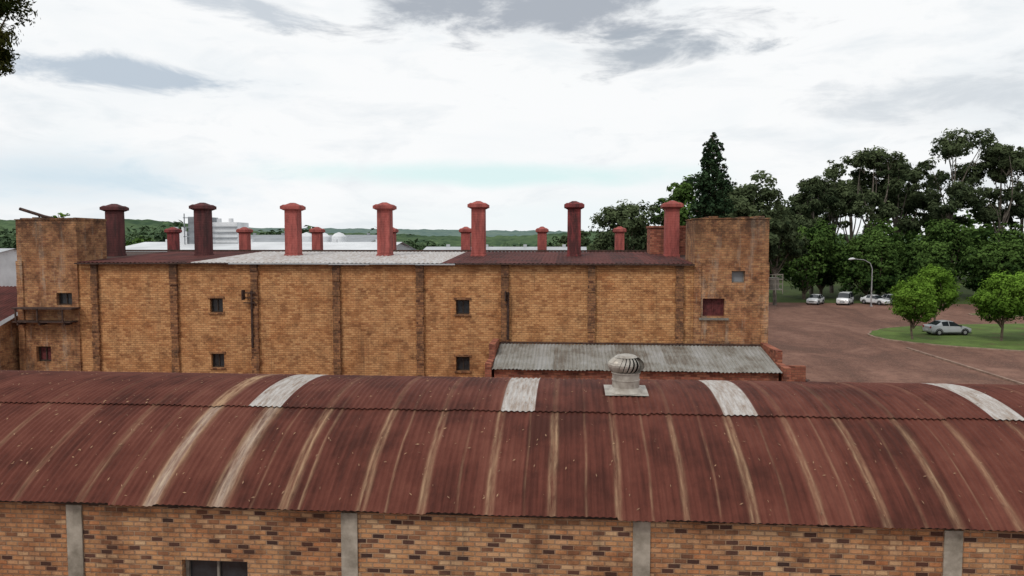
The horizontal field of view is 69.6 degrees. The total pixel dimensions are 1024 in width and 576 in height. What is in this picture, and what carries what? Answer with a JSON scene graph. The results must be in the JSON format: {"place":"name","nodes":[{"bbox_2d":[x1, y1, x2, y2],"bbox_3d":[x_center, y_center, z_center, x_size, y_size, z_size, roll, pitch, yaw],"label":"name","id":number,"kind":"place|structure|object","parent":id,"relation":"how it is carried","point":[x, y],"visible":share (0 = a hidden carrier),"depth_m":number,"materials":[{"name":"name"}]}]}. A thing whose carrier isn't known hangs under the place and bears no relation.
{"place":"outdoors","nodes":[
{"label":"outdoors","id":0,"kind":"place"},
{"bbox_2d":[0,219,988,254],"bbox_3d":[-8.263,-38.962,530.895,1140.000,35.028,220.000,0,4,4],"label":"hills","id":1,"kind":"structure","parent":0,"point":[495,241],"depth_m":555.55,"materials":[{"name":"green plant"}]},
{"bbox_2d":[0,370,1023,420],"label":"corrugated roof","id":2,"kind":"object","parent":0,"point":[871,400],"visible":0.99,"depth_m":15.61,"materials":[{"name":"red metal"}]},
{"bbox_2d":[604,353,648,395],"bbox_3d":[2.428,1.809,15.700,0.900,0.814,0.840,0,4,4],"label":"roof turbine vent","id":3,"kind":"object","parent":2,"relation":"on","point":[626,369],"visible":1,"depth_m":15.46,"materials":[{"name":"metal"}]},
{"bbox_2d":[0,0,1023,234],"label":"sky","id":4,"kind":"structure","parent":0,"point":[526,110],"materials":[{"name":"white"}]},
{"bbox_2d":[249,227,989,237],"bbox_3d":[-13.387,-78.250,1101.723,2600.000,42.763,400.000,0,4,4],"label":"hills","id":5,"kind":"structure","parent":0,"point":[443,232],"depth_m":1136.41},
{"bbox_2d":[769,272,1001,303],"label":"grass field","id":6,"kind":"structure","parent":0,"point":[789,295],"depth_m":136.64,"materials":[{"name":"green plant"}]},
{"bbox_2d":[770,224,837,298],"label":"mango tree","id":7,"kind":"object","parent":6,"relation":"on","point":[819,247],"visible":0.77,"depth_m":120.11,"materials":[{"name":"green plant"}]},
{"bbox_2d":[786,176,829,293],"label":"eucalyptus tree","id":8,"kind":"object","parent":6,"relation":"on","point":[814,205],"visible":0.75,"depth_m":132.69,"materials":[{"name":"green plant"}]},
{"bbox_2d":[809,217,847,294],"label":"mango tree","id":9,"kind":"object","parent":6,"relation":"on","point":[827,279],"visible":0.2,"depth_m":127.67,"materials":[{"name":"green plant"}]},
{"bbox_2d":[814,159,862,292],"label":"eucalyptus tree","id":10,"kind":"object","parent":6,"relation":"on","point":[841,199],"visible":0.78,"depth_m":135.27,"materials":[{"name":"green plant"}]},
{"bbox_2d":[826,178,881,287],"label":"eucalyptus tree","id":11,"kind":"object","parent":6,"relation":"on","point":[865,189],"visible":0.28,"depth_m":148.66,"materials":[{"name":"green plant"}]},
{"bbox_2d":[830,231,906,296],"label":"mango tree","id":12,"kind":"object","parent":6,"relation":"on","point":[871,251],"visible":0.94,"depth_m":118.57,"materials":[{"name":"green plant"}]},
{"bbox_2d":[840,145,910,230],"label":"eucalyptus tree","id":13,"kind":"object","parent":6,"relation":"on","point":[879,197],"visible":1,"depth_m":132.55,"materials":[{"name":"green plant"}]},
{"bbox_2d":[859,219,907,295],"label":"mango tree","id":14,"kind":"object","parent":6,"relation":"on","point":[890,230],"visible":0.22,"depth_m":126.30,"materials":[{"name":"green plant"}]},
{"bbox_2d":[769,202,1004,280],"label":"distant forest","id":15,"kind":"object","parent":6,"relation":"on","point":[981,233],"visible":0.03,"depth_m":174.01,"materials":[{"name":"green plant"}]},
{"bbox_2d":[861,154,939,292],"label":"eucalyptus tree","id":16,"kind":"object","parent":6,"relation":"on","point":[917,200],"visible":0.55,"depth_m":136.29,"materials":[{"name":"green plant"}]},
{"bbox_2d":[878,160,935,231],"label":"eucalyptus tree","id":17,"kind":"object","parent":6,"relation":"on","point":[926,164],"visible":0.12,"depth_m":142.52,"materials":[{"name":"green plant"}]},
{"bbox_2d":[899,240,957,283],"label":"mango tree","id":18,"kind":"object","parent":6,"relation":"on","point":[917,256],"visible":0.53,"depth_m":120.13,"materials":[{"name":"green plant"}]},
{"bbox_2d":[905,174,969,237],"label":"eucalyptus tree","id":19,"kind":"object","parent":6,"relation":"on","point":[961,219],"visible":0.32,"depth_m":141.76,"materials":[{"name":"green plant"}]},
{"bbox_2d":[908,218,977,278],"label":"mango tree","id":20,"kind":"object","parent":6,"relation":"on","point":[949,233],"visible":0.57,"depth_m":124.65,"materials":[{"name":"green plant"}]},
{"bbox_2d":[921,128,1007,220],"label":"eucalyptus tree","id":21,"kind":"object","parent":6,"relation":"on","point":[962,192],"visible":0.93,"depth_m":131.46,"materials":[{"name":"green plant"}]},
{"bbox_2d":[959,237,1023,293],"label":"mango tree","id":22,"kind":"object","parent":6,"relation":"on","point":[993,257],"visible":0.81,"depth_m":117.75,"materials":[{"name":"green plant"}]},
{"bbox_2d":[969,141,1023,241],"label":"eucalyptus tree","id":23,"kind":"object","parent":6,"relation":"on","point":[1011,161],"visible":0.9,"depth_m":129.94,"materials":[{"name":"green plant"}]},
{"bbox_2d":[979,222,1023,269],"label":"mango tree","id":24,"kind":"object","parent":6,"relation":"on","point":[1011,234],"visible":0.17,"depth_m":125.26,"materials":[{"name":"green plant"}]},
{"bbox_2d":[987,150,1023,239],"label":"eucalyptus tree","id":25,"kind":"object","parent":6,"relation":"on","point":[1021,184],"visible":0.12,"depth_m":135.48,"materials":[{"name":"green plant"}]},
{"bbox_2d":[768,302,1023,384],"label":"road","id":26,"kind":"structure","parent":0,"point":[828,342],"depth_m":64.14,"materials":[{"name":"brown asphalt"}]},
{"bbox_2d":[806,294,823,304],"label":"parked car","id":27,"kind":"object","parent":26,"relation":"on","point":[817,299],"visible":1,"depth_m":112.13,"materials":[{"name":"white paint"}]},
{"bbox_2d":[836,291,853,304],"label":"parked van","id":28,"kind":"object","parent":26,"relation":"on","point":[846,297],"visible":1,"depth_m":111.37,"materials":[{"name":"white paint"}]},
{"bbox_2d":[848,258,872,305],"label":"street lamp","id":29,"kind":"object","parent":26,"relation":"on","point":[871,278],"visible":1,"depth_m":109.24,"materials":[{"name":"grey metal"}]},
{"bbox_2d":[860,295,890,304],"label":"parked car","id":30,"kind":"object","parent":26,"relation":"on","point":[878,299],"visible":0.88,"depth_m":111.94,"materials":[{"name":"white paint"}]},
{"bbox_2d":[881,294,893,304],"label":"parked car","id":31,"kind":"object","parent":26,"relation":"on","point":[887,296],"visible":0.16,"depth_m":112.96,"materials":[{"name":"silver metal"}]},
{"bbox_2d":[867,323,1023,351],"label":"grass island","id":32,"kind":"structure","parent":26,"relation":"on","point":[984,336],"depth_m":72.84,"materials":[{"name":"plant"}]},
{"bbox_2d":[885,276,940,338],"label":"round street tree","id":33,"kind":"object","parent":32,"relation":"on","point":[908,297],"visible":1,"depth_m":70.49,"materials":[{"name":"green plant"}]},
{"bbox_2d":[913,264,962,320],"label":"round street tree","id":34,"kind":"object","parent":32,"relation":"on","point":[946,291],"visible":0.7,"depth_m":77.64,"materials":[{"name":"green plant"}]},
{"bbox_2d":[922,320,970,335],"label":"parked car","id":35,"kind":"object","parent":32,"relation":"on","point":[938,327],"visible":1,"depth_m":74.35,"materials":[{"name":"silver metal"}]},
{"bbox_2d":[965,269,1023,340],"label":"round street tree","id":36,"kind":"object","parent":32,"relation":"on","point":[995,305],"visible":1,"depth_m":69.39,"materials":[{"name":"green plant"}]},
{"bbox_2d":[1013,270,1023,319],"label":"round street tree","id":37,"kind":"object","parent":32,"relation":"on","point":[1018,275],"visible":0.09,"depth_m":71.53,"materials":[{"name":"green plant"}]},
{"label":"ground","id":38,"kind":"structure","parent":0,"visible":0},
{"bbox_2d":[0,248,17,325],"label":"metal warehouse","id":39,"kind":"structure","parent":38,"relation":"on","point":[8,257],"depth_m":78.89,"materials":[{"name":"white metal"}]},
{"bbox_2d":[0,286,19,369],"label":"rusty lean to shed","id":40,"kind":"object","parent":38,"relation":"on","point":[9,348],"visible":0.35,"depth_m":42.62,"materials":[{"name":"brick"}]},
{"bbox_2d":[0,0,40,76],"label":"overhanging tree","id":41,"kind":"object","parent":38,"relation":"on","point":[6,57],"visible":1,"depth_m":22.93,"materials":[{"name":"green plant"}]},
{"bbox_2d":[14,217,106,370],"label":"corner tower","id":42,"kind":"structure","parent":38,"relation":"on","point":[51,252],"depth_m":42.31,"materials":[{"name":"brick"}]},
{"bbox_2d":[19,207,54,217],"bbox_3d":[-27.716,-4.328,42.980,1.893,0.753,0.300,-1,4,-8],"label":"leaning pipe","id":43,"kind":"object","parent":42,"relation":"on","point":[32,212],"visible":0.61,"depth_m":42.85,"materials":[{"name":"metal"}]},
{"bbox_2d":[39,346,50,360],"bbox_3d":[-27.050,3.807,42.805,0.896,0.896,0.068,0,4,4],"label":"window","id":44,"kind":"structure","parent":42,"relation":"attached to","point":[44,353],"depth_m":42.82,"materials":[{"name":"brown wood"}]},
{"bbox_2d":[11,307,80,325],"bbox_3d":[-26.559,1.609,41.892,3.700,1.000,0.800,0,4,4],"label":"loading ledge","id":45,"kind":"object","parent":42,"relation":"attached to","point":[39,322],"visible":1,"depth_m":41.72,"materials":[{"name":"metal"}]},
{"bbox_2d":[51,212,69,217],"bbox_3d":[-26.645,-4.212,43.324,1.239,0.478,0.530,0,4,4],"label":"sprouting plant","id":46,"kind":"object","parent":42,"relation":"on","point":[62,215],"visible":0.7,"depth_m":43.21,"materials":[{"name":"green plant"}]},
{"bbox_2d":[59,293,71,304],"bbox_3d":[-25.679,0.620,42.499,0.946,0.696,0.068,0,4,4],"label":"window","id":47,"kind":"structure","parent":42,"relation":"attached to","point":[65,298],"depth_m":42.52,"materials":[{"name":"black glass"}]},
{"bbox_2d":[125,234,154,245],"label":"distant forest","id":48,"kind":"object","parent":38,"relation":"on","point":[137,240],"visible":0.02,"depth_m":180.46,"materials":[{"name":"green plant"}]},
{"bbox_2d":[0,220,313,248],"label":"distant forest","id":49,"kind":"object","parent":38,"relation":"on","point":[10,242],"visible":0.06,"depth_m":256.98,"materials":[{"name":"green plant"}]},
{"bbox_2d":[126,239,415,251],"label":"metal warehouse","id":50,"kind":"structure","parent":38,"relation":"on","point":[335,244],"depth_m":92.41,"materials":[{"name":"white metal"}]},
{"bbox_2d":[176,210,248,243],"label":"industrial process tower","id":51,"kind":"structure","parent":50,"relation":"on","point":[225,233],"depth_m":95.42,"materials":[{"name":"white metal"}]},
{"bbox_2d":[302,232,345,241],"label":"storage silo row","id":52,"kind":"object","parent":50,"relation":"on","point":[307,237],"visible":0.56,"depth_m":101.40,"materials":[{"name":"white metal"}]},
{"bbox_2d":[251,233,396,241],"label":"metal warehouse","id":53,"kind":"structure","parent":38,"relation":"on","point":[368,237],"depth_m":138.18,"materials":[{"name":"white metal"}]},
{"bbox_2d":[78,262,693,376],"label":"brick walls","id":54,"kind":"structure","parent":38,"relation":"on","point":[634,303],"depth_m":40.98,"materials":[{"name":"brown brick"}]},
{"bbox_2d":[211,298,222,311],"bbox_3d":[-16.684,0.975,41.782,0.756,0.796,0.068,0,4,4],"label":"window","id":55,"kind":"structure","parent":54,"relation":"attached to","point":[216,304],"depth_m":41.79,"materials":[{"name":"black glass"}]},
{"bbox_2d":[213,354,223,366],"bbox_3d":[-16.684,4.109,41.976,0.756,0.796,0.068,0,4,4],"label":"window","id":56,"kind":"structure","parent":54,"relation":"attached to","point":[218,360],"depth_m":42.00,"materials":[{"name":"black glass"}]},
{"bbox_2d":[207,296,470,372],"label":"lintels and sills","id":57,"kind":"object","parent":54,"relation":"attached to","point":[455,355],"visible":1,"depth_m":40.63,"materials":[{"name":"brick"}]},
{"bbox_2d":[77,251,693,263],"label":"front roof slope","id":58,"kind":"structure","parent":54,"relation":"on","point":[399,257],"depth_m":44.24,"materials":[{"name":"grey metal"}]},
{"bbox_2d":[189,203,216,255],"bbox_3d":[-19.948,-3.666,47.577,1.240,3.685,1.240,0,4,4],"label":"red chimney","id":59,"kind":"object","parent":58,"relation":"on","point":[203,237],"visible":0.91,"depth_m":47.19,"materials":[{"name":"red paint"}]},
{"bbox_2d":[280,203,305,255],"bbox_3d":[-13.996,-3.617,47.110,1.240,3.647,1.240,0,4,4],"label":"red chimney","id":60,"kind":"object","parent":58,"relation":"on","point":[293,226],"visible":0.91,"depth_m":46.71,"materials":[{"name":"paint"}]},
{"bbox_2d":[74,263,694,265],"bbox_3d":[-7.565,-1.317,40.444,34.650,0.100,0.140,0,4,4],"label":"eave gutter","id":61,"kind":"object","parent":58,"relation":"attached to","point":[399,264],"visible":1,"depth_m":40.27,"materials":[{"name":"metal"}]},
{"bbox_2d":[373,202,396,255],"bbox_3d":[-8.045,-3.590,46.643,1.240,3.651,1.240,0,4,4],"label":"red chimney","id":62,"kind":"object","parent":58,"relation":"on","point":[384,228],"visible":0.93,"depth_m":46.24,"materials":[{"name":"paint"}]},
{"bbox_2d":[467,201,488,255],"bbox_3d":[-2.093,-3.590,46.173,1.240,3.707,1.240,0,4,4],"label":"red chimney","id":63,"kind":"object","parent":58,"relation":"on","point":[478,227],"visible":0.91,"depth_m":45.76,"materials":[{"name":"paint"}]},
{"bbox_2d":[564,201,584,255],"bbox_3d":[3.858,-3.548,45.707,1.240,3.682,1.240,0,4,4],"label":"red chimney","id":64,"kind":"object","parent":58,"relation":"on","point":[573,208],"visible":0.88,"depth_m":45.29,"materials":[{"name":"paint"}]},
{"bbox_2d":[90,264,684,375],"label":"brick pilasters","id":65,"kind":"object","parent":54,"relation":"attached to","point":[336,309],"visible":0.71,"depth_m":40.91,"materials":[{"name":"brown brick"}]},
{"bbox_2d":[241,290,255,347],"bbox_3d":[-14.694,1.730,41.150,0.675,3.250,0.370,0,4,4],"label":"wall bracket pipe","id":66,"kind":"object","parent":65,"relation":"attached to","point":[243,297],"depth_m":41.17,"materials":[{"name":"metal"}]},
{"bbox_2d":[505,291,508,339],"bbox_3d":[-0.266,1.501,39.998,0.240,2.650,0.370,0,4,4],"label":"wall bracket pipe","id":67,"kind":"object","parent":65,"relation":"attached to","point":[507,299],"depth_m":40.04,"materials":[{"name":"metal"}]},
{"bbox_2d":[107,250,684,258],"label":"roof slope","id":68,"kind":"structure","parent":54,"relation":"on","point":[140,253],"depth_m":50.31,"materials":[{"name":"metal"}]},
{"bbox_2d":[99,204,128,256],"bbox_3d":[-25.900,-3.668,48.046,1.240,3.632,1.240,0,4,4],"label":"red chimney","id":69,"kind":"object","parent":68,"relation":"on","point":[115,231],"visible":0.87,"depth_m":47.67,"materials":[{"name":"red paint"}]},
{"bbox_2d":[164,227,181,251],"bbox_3d":[-27.230,-3.633,59.208,0.980,2.520,0.980,0,4,4],"label":"red chimney","id":70,"kind":"object","parent":68,"relation":"on","point":[173,238],"visible":0.79,"depth_m":58.87,"materials":[{"name":"paint"}]},
{"bbox_2d":[236,227,252,251],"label":"red chimney","id":71,"kind":"object","parent":68,"relation":"on","point":[244,238],"visible":0.82,"depth_m":58.40,"materials":[{"name":"paint"}]},
{"bbox_2d":[309,227,324,249],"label":"red chimney","id":72,"kind":"object","parent":68,"relation":"on","point":[317,237],"visible":0.77,"depth_m":57.93,"materials":[{"name":"paint"}]},
{"bbox_2d":[393,227,398,249],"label":"red chimney","id":73,"kind":"object","parent":68,"relation":"on","point":[395,230],"visible":0.3,"depth_m":57.47,"materials":[{"name":"paint"}]},
{"bbox_2d":[459,227,470,249],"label":"red chimney","id":74,"kind":"object","parent":68,"relation":"on","point":[465,232],"visible":0.6,"depth_m":56.99,"materials":[{"name":"paint"}]},
{"bbox_2d":[536,226,548,249],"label":"red chimney","id":75,"kind":"object","parent":68,"relation":"on","point":[542,231],"visible":0.72,"depth_m":56.53,"materials":[{"name":"paint"}]},
{"bbox_2d":[613,226,626,249],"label":"red chimney","id":76,"kind":"object","parent":68,"relation":"on","point":[619,231],"visible":0.77,"depth_m":56.06,"materials":[{"name":"paint"}]},
{"bbox_2d":[646,226,685,254],"bbox_3d":[10.343,-2.943,47.846,3.040,2.150,2.140,0,4,4],"label":"stair head","id":77,"kind":"object","parent":68,"relation":"on","point":[655,239],"visible":0.29,"depth_m":46.90},
{"bbox_2d":[660,201,683,256],"bbox_3d":[9.810,-3.517,45.239,1.240,3.677,1.240,0,4,4],"label":"red chimney","id":78,"kind":"object","parent":68,"relation":"on","point":[671,224],"visible":0.89,"depth_m":44.83,"materials":[{"name":"paint"}]},
{"bbox_2d":[456,300,469,313],"bbox_3d":[-2.697,1.043,40.683,0.756,0.796,0.068,0,4,4],"label":"window","id":79,"kind":"structure","parent":54,"relation":"attached to","point":[462,306],"depth_m":40.69,"materials":[{"name":"black glass"}]},
{"bbox_2d":[457,357,469,369],"bbox_3d":[-2.697,4.177,40.878,0.756,0.796,0.068,0,4,4],"label":"window","id":80,"kind":"structure","parent":54,"relation":"attached to","point":[463,363],"depth_m":40.89,"materials":[{"name":"black glass"}]},
{"bbox_2d":[500,342,759,345],"bbox_3d":[6.264,3.012,39.703,13.900,0.090,0.060,0,4,4],"label":"annex flashing","id":81,"kind":"object","parent":54,"relation":"attached to","point":[632,343],"visible":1,"depth_m":39.65,"materials":[{"name":"grey metal"}]},
{"bbox_2d":[329,228,645,249],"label":"distant forest","id":82,"kind":"object","parent":38,"relation":"on","point":[409,242],"visible":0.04,"depth_m":257.32,"materials":[{"name":"green plant"}]},
{"bbox_2d":[423,244,586,249],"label":"metal warehouse","id":83,"kind":"structure","parent":38,"relation":"on","point":[524,247],"depth_m":107.83,"materials":[{"name":"white metal"}]},
{"bbox_2d":[0,502,1023,575],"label":"brick walls","id":84,"kind":"structure","parent":38,"relation":"on","point":[139,541],"depth_m":12.61,"materials":[{"name":"brown brick"}]},
{"bbox_2d":[186,560,247,575],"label":"window","id":85,"kind":"structure","parent":84,"relation":"attached to","point":[211,568],"depth_m":13.16,"materials":[{"name":"black glass"}]},
{"bbox_2d":[0,500,1022,531],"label":"eave batten","id":86,"kind":"object","parent":84,"relation":"on","point":[437,513],"visible":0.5,"depth_m":12.50,"materials":[{"name":"brown wood"}]},
{"bbox_2d":[0,401,1023,531],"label":"corrugated roof","id":87,"kind":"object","parent":84,"relation":"on","point":[688,455],"visible":1,"depth_m":13.24,"materials":[{"name":"red metal"}]},
{"bbox_2d":[0,370,1022,521],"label":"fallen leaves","id":88,"kind":"object","parent":87,"relation":"on","point":[442,435],"visible":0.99,"depth_m":13.88,"materials":[{"name":"brown plant"}]},
{"bbox_2d":[66,504,962,575],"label":"concrete columns","id":89,"kind":"structure","parent":38,"relation":"on","point":[952,552],"depth_m":12.70,"materials":[{"name":"grey concrete"}]},
{"bbox_2d":[555,229,598,249],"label":"shade tree","id":90,"kind":"object","parent":38,"relation":"on","point":[584,242],"visible":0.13,"depth_m":120.50,"materials":[{"name":"green plant"}]},
{"bbox_2d":[587,199,663,249],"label":"shade tree","id":91,"kind":"object","parent":38,"relation":"on","point":[631,219],"visible":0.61,"depth_m":109.55,"materials":[{"name":"green plant"}]},
{"bbox_2d":[485,338,805,381],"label":"annex walls","id":92,"kind":"structure","parent":38,"relation":"on","point":[792,372],"depth_m":36.02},
{"bbox_2d":[492,343,781,372],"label":"annex roof","id":93,"kind":"structure","parent":92,"relation":"on","point":[695,358],"depth_m":37.54,"materials":[{"name":"grey metal"}]},
{"bbox_2d":[649,174,697,225],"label":"shade tree","id":94,"kind":"object","parent":38,"relation":"on","point":[682,192],"visible":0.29,"depth_m":114.23,"materials":[{"name":"green plant"}]},
{"bbox_2d":[683,132,739,218],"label":"norfolk pine tree","id":95,"kind":"object","parent":38,"relation":"on","point":[714,188],"visible":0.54,"depth_m":91.78,"materials":[{"name":"green plant"}]},
{"bbox_2d":[685,216,770,346],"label":"corner tower","id":96,"kind":"structure","parent":38,"relation":"on","point":[718,251],"depth_m":39.23,"materials":[{"name":"brick"}]},
{"bbox_2d":[702,298,723,315],"bbox_3d":[10.808,1.022,39.647,1.146,0.946,0.068,0,4,4],"label":"window","id":97,"kind":"structure","parent":96,"relation":"attached to","point":[713,307],"depth_m":39.66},
{"bbox_2d":[699,318,728,319],"bbox_3d":[10.780,1.658,39.323,1.550,0.120,0.060,0,4,4],"label":"window ledge","id":98,"kind":"object","parent":96,"relation":"attached to","point":[713,318],"depth_m":39.29,"materials":[{"name":"grey concrete"}]},
{"bbox_2d":[732,271,743,282],"bbox_3d":[12.079,-0.609,39.446,0.696,0.626,0.068,0,4,4],"label":"window","id":99,"kind":"structure","parent":96,"relation":"attached to","point":[737,276],"depth_m":39.46,"materials":[{"name":"grey glass"}]},
{"bbox_2d":[769,274,782,293],"bbox_3d":[14.113,-0.253,39.856,0.815,1.070,1.040,0,4,4],"label":"wall cage","id":100,"kind":"object","parent":96,"relation":"attached to","point":[774,283],"depth_m":39.51,"materials":[{"name":"grey metal"}]},
{"bbox_2d":[722,170,799,260],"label":"shade tree","id":101,"kind":"object","parent":38,"relation":"on","point":[744,197],"visible":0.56,"depth_m":103.06,"materials":[{"name":"green plant"}]},
{"bbox_2d":[758,199,809,304],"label":"shade tree","id":102,"kind":"object","parent":38,"relation":"on","point":[792,249],"visible":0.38,"depth_m":109.45,"materials":[{"name":"green plant"}]},
{"bbox_2d":[906,347,1023,384],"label":"kerb","id":103,"kind":"structure","parent":38,"relation":"on","point":[978,370],"depth_m":55.50,"materials":[{"name":"concrete"}]}
]}

